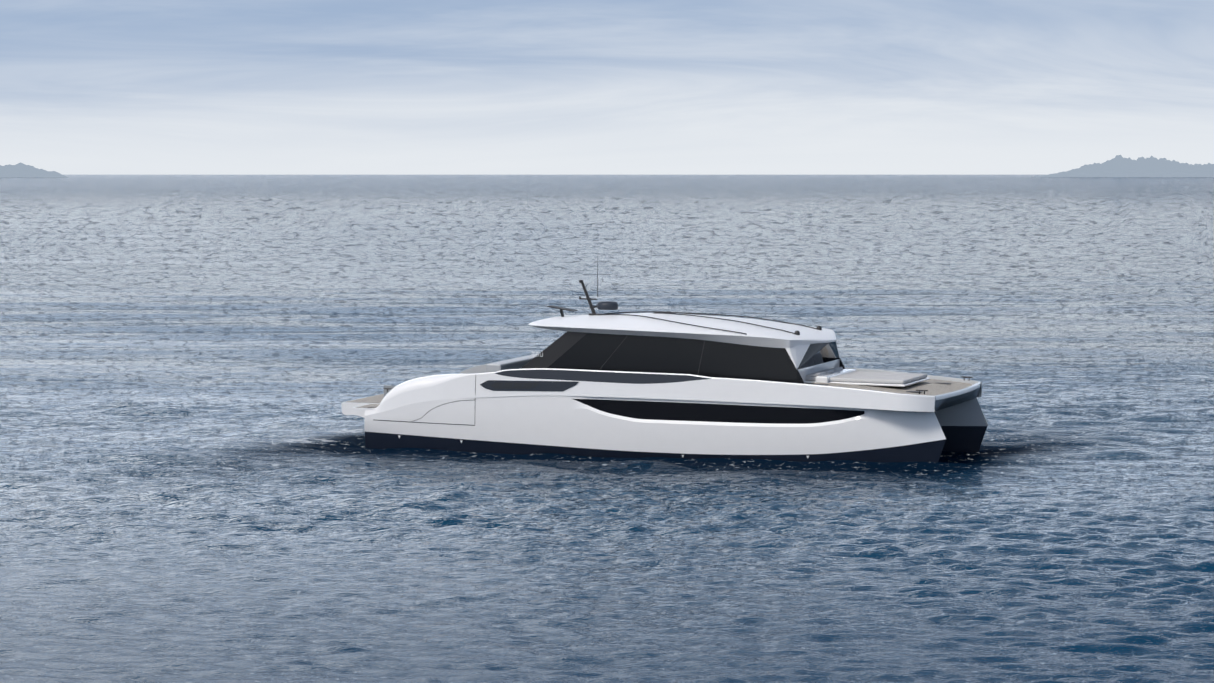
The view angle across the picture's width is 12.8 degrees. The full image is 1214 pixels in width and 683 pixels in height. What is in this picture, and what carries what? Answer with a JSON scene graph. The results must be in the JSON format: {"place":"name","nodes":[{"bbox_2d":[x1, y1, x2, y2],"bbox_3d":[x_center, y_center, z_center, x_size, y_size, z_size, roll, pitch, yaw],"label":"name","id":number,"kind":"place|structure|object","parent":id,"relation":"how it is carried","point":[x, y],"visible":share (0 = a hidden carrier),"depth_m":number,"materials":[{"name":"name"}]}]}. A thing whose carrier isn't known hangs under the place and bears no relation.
{"place":"outdoors","nodes":[
{"label":"outdoors","id":0,"kind":"place"},
{"bbox_2d":[0,162,68,177],"bbox_3d":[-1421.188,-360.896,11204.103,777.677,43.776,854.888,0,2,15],"label":"island","id":1,"kind":"structure","parent":0,"point":[20,170],"depth_m":11269.84,"materials":[{"name":"grey stone"}]},
{"bbox_2d":[0,175,1213,682],"bbox_3d":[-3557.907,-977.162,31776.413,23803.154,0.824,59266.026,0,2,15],"label":"sea","id":2,"kind":"structure","parent":0,"point":[200,481],"depth_m":147.77,"materials":[{"name":"blue liquid"}]},
{"bbox_2d":[341,269,987,461],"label":"yacht","id":3,"kind":"object","parent":2,"relation":"on","point":[684,385],"visible":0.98,"depth_m":149.38,"materials":[{"name":"white plastic"}]},
{"bbox_2d":[0,0,1213,174],"label":"sky","id":4,"kind":"structure","parent":0,"point":[88,87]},
{"bbox_2d":[1036,155,1213,176],"bbox_3d":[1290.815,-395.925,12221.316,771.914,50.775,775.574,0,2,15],"label":"island","id":5,"kind":"structure","parent":0,"point":[1121,166],"depth_m":12259.79,"materials":[{"name":"grey stone"}]}
]}

